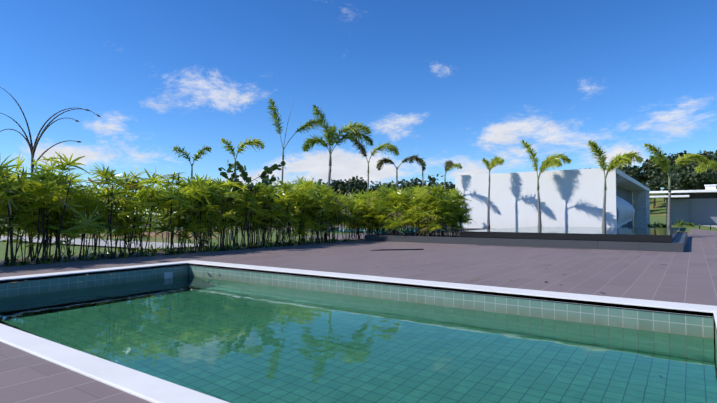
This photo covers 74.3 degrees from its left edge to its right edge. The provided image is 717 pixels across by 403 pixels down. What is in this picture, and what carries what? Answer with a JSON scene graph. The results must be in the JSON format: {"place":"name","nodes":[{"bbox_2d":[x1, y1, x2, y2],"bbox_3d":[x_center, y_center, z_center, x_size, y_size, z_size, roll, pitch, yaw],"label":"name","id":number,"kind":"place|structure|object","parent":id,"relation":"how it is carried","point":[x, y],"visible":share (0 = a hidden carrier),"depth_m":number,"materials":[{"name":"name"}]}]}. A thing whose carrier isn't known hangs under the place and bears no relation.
{"place":"outdoors","nodes":[
{"label":"outdoors","id":0,"kind":"place"},
{"bbox_2d":[0,236,205,248],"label":"concrete path","id":1,"kind":"structure","parent":0,"point":[103,243],"depth_m":18.73,"materials":[{"name":"grey concrete"}]},
{"bbox_2d":[0,188,716,259],"bbox_3d":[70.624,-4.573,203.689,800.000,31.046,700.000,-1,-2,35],"label":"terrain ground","id":2,"kind":"structure","parent":0,"point":[657,212],"depth_m":24.71,"materials":[{"name":"green plant"}]},
{"bbox_2d":[0,87,99,252],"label":"bare palm","id":3,"kind":"object","parent":2,"relation":"on","point":[32,148],"visible":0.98,"depth_m":13.76,"materials":[{"name":"brown plant"}]},
{"bbox_2d":[0,240,347,266],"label":"bed soil","id":4,"kind":"structure","parent":2,"relation":"on","point":[158,253],"depth_m":13.27,"materials":[{"name":"brown soil"}]},
{"bbox_2d":[0,150,218,265],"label":"bamboo hedge","id":5,"kind":"object","parent":4,"relation":"on","point":[45,204],"visible":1,"depth_m":12.56,"materials":[{"name":"green plant"}]},
{"bbox_2d":[0,237,354,265],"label":"hedge undergrowth","id":6,"kind":"object","parent":4,"relation":"on","point":[133,251],"visible":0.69,"depth_m":14.20,"materials":[{"name":"green plant"}]},
{"bbox_2d":[218,160,285,240],"bbox_3d":[-3.636,0.239,16.919,1.257,3.608,2.870,-1,-2,35],"label":"broadleaf tree","id":7,"kind":"object","parent":4,"relation":"on","point":[264,176],"visible":0.5,"depth_m":16.82,"materials":[{"name":"green plant"}]},
{"bbox_2d":[167,173,368,251],"bbox_3d":[-3.111,0.299,18.898,3.495,2.897,9.648,-1,-2,35],"label":"bamboo hedge","id":8,"kind":"object","parent":4,"relation":"on","point":[291,207],"visible":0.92,"depth_m":17.77,"materials":[{"name":"green plant"}]},
{"bbox_2d":[172,145,211,235],"bbox_3d":[-9.260,-0.385,26.224,2.226,5.628,0.818,0,-2,3],"label":"palm","id":9,"kind":"object","parent":2,"relation":"on","point":[196,156],"visible":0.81,"depth_m":26.24,"materials":[{"name":"green"}]},
{"bbox_2d":[220,137,265,240],"bbox_3d":[-5.417,-0.441,22.081,2.124,5.285,0.757,0,-2,1],"label":"palm","id":10,"kind":"object","parent":2,"relation":"on","point":[255,142],"visible":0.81,"depth_m":22.09,"materials":[{"name":"green"}]},
{"bbox_2d":[267,99,320,232],"bbox_3d":[-4.064,-2.125,30.084,3.672,8.942,1.146,0,-2,-1],"label":"palm","id":11,"kind":"object","parent":2,"relation":"on","point":[278,120],"visible":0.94,"depth_m":30.07,"materials":[{"name":"green plant"}]},
{"bbox_2d":[300,105,373,235],"bbox_3d":[-1.199,-1.635,27.415,4.249,7.799,2.111,0,-2,4],"label":"palm","id":12,"kind":"object","parent":2,"relation":"on","point":[331,134],"visible":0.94,"depth_m":26.99,"materials":[{"name":"green plant"}]},
{"bbox_2d":[0,229,716,402],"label":"deck paving","id":13,"kind":"structure","parent":2,"relation":"on","point":[688,274],"depth_m":10.12,"materials":[{"name":"tile"}]},
{"bbox_2d":[9,243,664,293],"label":"deck leaf litter","id":14,"kind":"object","parent":13,"relation":"on","point":[304,258],"visible":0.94,"depth_m":10.83,"materials":[{"name":"brown plant"}]},
{"bbox_2d":[0,265,716,345],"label":"pool shell","id":15,"kind":"object","parent":13,"relation":"in","point":[684,324],"visible":0.2,"depth_m":7.63},
{"bbox_2d":[0,264,186,283],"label":"pool coping","id":16,"kind":"object","parent":15,"relation":"on","point":[97,273],"visible":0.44,"depth_m":9.55,"materials":[{"name":"stone"}]},
{"bbox_2d":[164,272,172,278],"bbox_3d":[-4.367,1.702,10.849,0.042,0.170,0.220,-1,-2,35],"label":"pool skimmer","id":17,"kind":"object","parent":15,"relation":"in","point":[168,274],"visible":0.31,"depth_m":10.83,"materials":[{"name":"plastic"}]},
{"bbox_2d":[0,276,716,402],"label":"pool water","id":18,"kind":"structure","parent":15,"relation":"in","point":[233,341],"depth_m":5.12,"materials":[{"name":"teal liquid"}]},
{"bbox_2d":[188,263,711,316],"bbox_3d":[0.162,1.412,8.552,10.792,0.048,0.446,-1,-2,35],"label":"pool coping","id":19,"kind":"object","parent":15,"relation":"on","point":[348,279],"visible":0.11,"depth_m":6.68,"materials":[{"name":"stone"}]},
{"bbox_2d":[0,260,716,402],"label":"pool coping","id":20,"kind":"object","parent":19,"relation":"on","point":[147,387],"visible":0.96,"depth_m":5.63,"materials":[{"name":"white stone"}]},
{"bbox_2d":[481,245,589,249],"bbox_3d":[6.149,1.642,17.012,4.000,0.007,0.080,-1,-2,35],"label":"deck drain grate","id":21,"kind":"object","parent":13,"relation":"on","point":[535,247],"visible":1,"depth_m":16.85,"materials":[{"name":"black metal"}]},
{"bbox_2d":[272,225,450,240],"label":"pool deck","id":22,"kind":"structure","parent":2,"relation":"on","point":[350,238],"depth_m":26.41,"materials":[{"name":"tile"}]},
{"bbox_2d":[333,186,408,239],"bbox_3d":[0.508,0.577,23.841,3.269,2.644,5.448,-1,-2,35],"label":"rhapis hedge","id":23,"kind":"object","parent":22,"relation":"on","point":[364,203],"visible":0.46,"depth_m":22.82,"materials":[{"name":"green plant"}]},
{"bbox_2d":[349,138,399,234],"bbox_3d":[0.986,-0.864,28.860,3.168,6.346,0.893,0,-2,3],"label":"palm","id":24,"kind":"object","parent":2,"relation":"on","point":[391,147],"visible":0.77,"depth_m":28.86,"materials":[{"name":"green plant"}]},
{"bbox_2d":[306,173,454,221],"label":"forest","id":25,"kind":"object","parent":2,"relation":"on","point":[349,185],"visible":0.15,"depth_m":206.69,"materials":[{"name":"green plant"}]},
{"bbox_2d":[376,154,426,188],"bbox_3d":[2.679,-0.335,29.814,3.251,5.348,0.670,0,-2,3],"label":"palm","id":26,"kind":"object","parent":2,"relation":"on","point":[383,161],"visible":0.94,"depth_m":29.83,"materials":[{"name":"green plant"}]},
{"bbox_2d":[365,229,686,251],"bbox_3d":[8.408,1.695,22.666,11.960,0.290,11.220,-1,-2,35],"label":"raised pool rim","id":27,"kind":"object","parent":2,"relation":"on","point":[678,243],"visible":0.52,"depth_m":17.23,"materials":[{"name":"stone"}]},
{"bbox_2d":[398,231,457,236],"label":"planter soil","id":28,"kind":"structure","parent":27,"relation":"in","point":[438,235],"depth_m":23.39,"materials":[{"name":"brown soil"}]},
{"bbox_2d":[367,182,473,236],"bbox_3d":[2.557,0.378,21.743,5.356,2.797,3.885,-1,-2,35],"label":"hedge","id":29,"kind":"object","parent":28,"relation":"on","point":[430,211],"visible":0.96,"depth_m":20.75,"materials":[{"name":"plant"}]},
{"bbox_2d":[455,168,649,228],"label":"white building walls","id":30,"kind":"structure","parent":2,"relation":"on","point":[572,198],"depth_m":29.22,"materials":[{"name":"white paint"}]},
{"bbox_2d":[617,196,634,227],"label":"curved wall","id":31,"kind":"structure","parent":30,"relation":"hanging from","point":[626,210],"depth_m":30.53,"materials":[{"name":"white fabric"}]},
{"bbox_2d":[616,169,649,191],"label":"roof","id":32,"kind":"structure","parent":30,"relation":"on","point":[626,181],"depth_m":36.02,"materials":[{"name":"white concrete"}]},
{"bbox_2d":[447,228,686,232],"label":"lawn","id":33,"kind":"structure","parent":2,"relation":"on","point":[485,228],"depth_m":31.21,"materials":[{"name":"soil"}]},
{"bbox_2d":[481,156,504,228],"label":"palm tree","id":34,"kind":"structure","parent":33,"relation":"on","point":[495,162],"depth_m":29.79,"materials":[{"name":"green"}]},
{"bbox_2d":[587,140,643,226],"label":"palm tree","id":35,"kind":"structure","parent":33,"relation":"on","point":[624,159],"depth_m":25.95,"materials":[{"name":"green plant"}]},
{"bbox_2d":[459,229,679,242],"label":"mirror pool walls","id":36,"kind":"structure","parent":2,"relation":"on","point":[598,237],"depth_m":16.91,"materials":[{"name":"black stone"}]},
{"bbox_2d":[470,226,678,234],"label":"mirror pool water","id":37,"kind":"structure","parent":36,"relation":"on","point":[615,230],"depth_m":20.23,"materials":[{"name":"white liquid"}]},
{"bbox_2d":[616,186,632,227],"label":"white building side","id":38,"kind":"structure","parent":2,"relation":"on","point":[624,194],"depth_m":44.01,"materials":[{"name":"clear glass"}]},
{"bbox_2d":[633,190,646,227],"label":"wall panel","id":39,"kind":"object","parent":2,"relation":"on","point":[640,206],"depth_m":45.22,"materials":[{"name":"grey concrete"}]},
{"bbox_2d":[585,150,716,190],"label":"forest","id":40,"kind":"object","parent":2,"relation":"on","point":[651,170],"visible":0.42,"depth_m":211.15,"materials":[{"name":"green plant"}]},
{"bbox_2d":[650,221,660,227],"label":"shrub","id":41,"kind":"object","parent":2,"relation":"on","point":[655,224],"visible":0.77,"depth_m":48.85,"materials":[{"name":"green plant"}]},
{"bbox_2d":[656,223,672,227],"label":"shrub","id":42,"kind":"object","parent":2,"relation":"on","point":[664,225],"visible":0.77,"depth_m":46.29,"materials":[{"name":"green plant"}]},
{"bbox_2d":[625,165,716,207],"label":"forest","id":43,"kind":"object","parent":2,"relation":"on","point":[689,180],"visible":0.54,"depth_m":135.19,"materials":[{"name":"green plant"}]},
{"bbox_2d":[644,143,707,227],"bbox_3d":[18.066,-0.687,27.072,3.556,5.283,1.412,0,-2,4],"label":"palm","id":44,"kind":"object","parent":2,"relation":"on","point":[661,160],"visible":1,"depth_m":26.82,"materials":[{"name":"green plant"}]},
{"bbox_2d":[674,218,685,226],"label":"shrub","id":45,"kind":"object","parent":2,"relation":"on","point":[679,223],"visible":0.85,"depth_m":53.13,"materials":[{"name":"green plant"}]},
{"bbox_2d":[649,184,716,224],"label":"building","id":46,"kind":"structure","parent":2,"relation":"on","point":[696,207],"depth_m":59.28,"materials":[{"name":"white paint"}]},
{"bbox_2d":[682,221,694,226],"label":"shrub","id":47,"kind":"object","parent":2,"relation":"on","point":[690,224],"visible":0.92,"depth_m":51.54,"materials":[{"name":"green plant"}]},
{"bbox_2d":[0,0,716,214],"label":"sky","id":48,"kind":"structure","parent":0,"point":[464,82],"materials":[{"name":"blue"}]},
{"bbox_2d":[286,227,436,232],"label":"lawn","id":49,"kind":"structure","parent":0,"point":[409,229],"depth_m":36.05,"materials":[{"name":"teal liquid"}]},
{"bbox_2d":[371,249,423,250],"bbox_3d":[1.276,1.580,15.505,1.784,0.040,0.040,0,-2,-11],"label":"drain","id":50,"kind":"object","parent":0,"point":[393,249],"visible":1,"depth_m":15.45,"materials":[{"name":"black plastic"}]},
{"bbox_2d":[188,265,714,338],"bbox_3d":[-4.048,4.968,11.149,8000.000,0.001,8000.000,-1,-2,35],"label":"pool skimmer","id":51,"kind":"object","parent":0,"point":[713,318],"depth_m":20.35,"materials":[{"name":"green plastic"}]},
{"bbox_2d":[444,160,461,189],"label":"palm tree","id":52,"kind":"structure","parent":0,"point":[449,165],"depth_m":31.88,"materials":[{"name":"green plant"}]},
{"bbox_2d":[521,140,571,226],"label":"palm tree","id":53,"kind":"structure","parent":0,"point":[552,160],"depth_m":28.11,"materials":[{"name":"green plant"}]},
{"bbox_2d":[693,160,716,172],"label":"foliage","id":54,"kind":"object","parent":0,"point":[711,163],"visible":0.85,"depth_m":43.81,"materials":[{"name":"green plant"}]}
]}

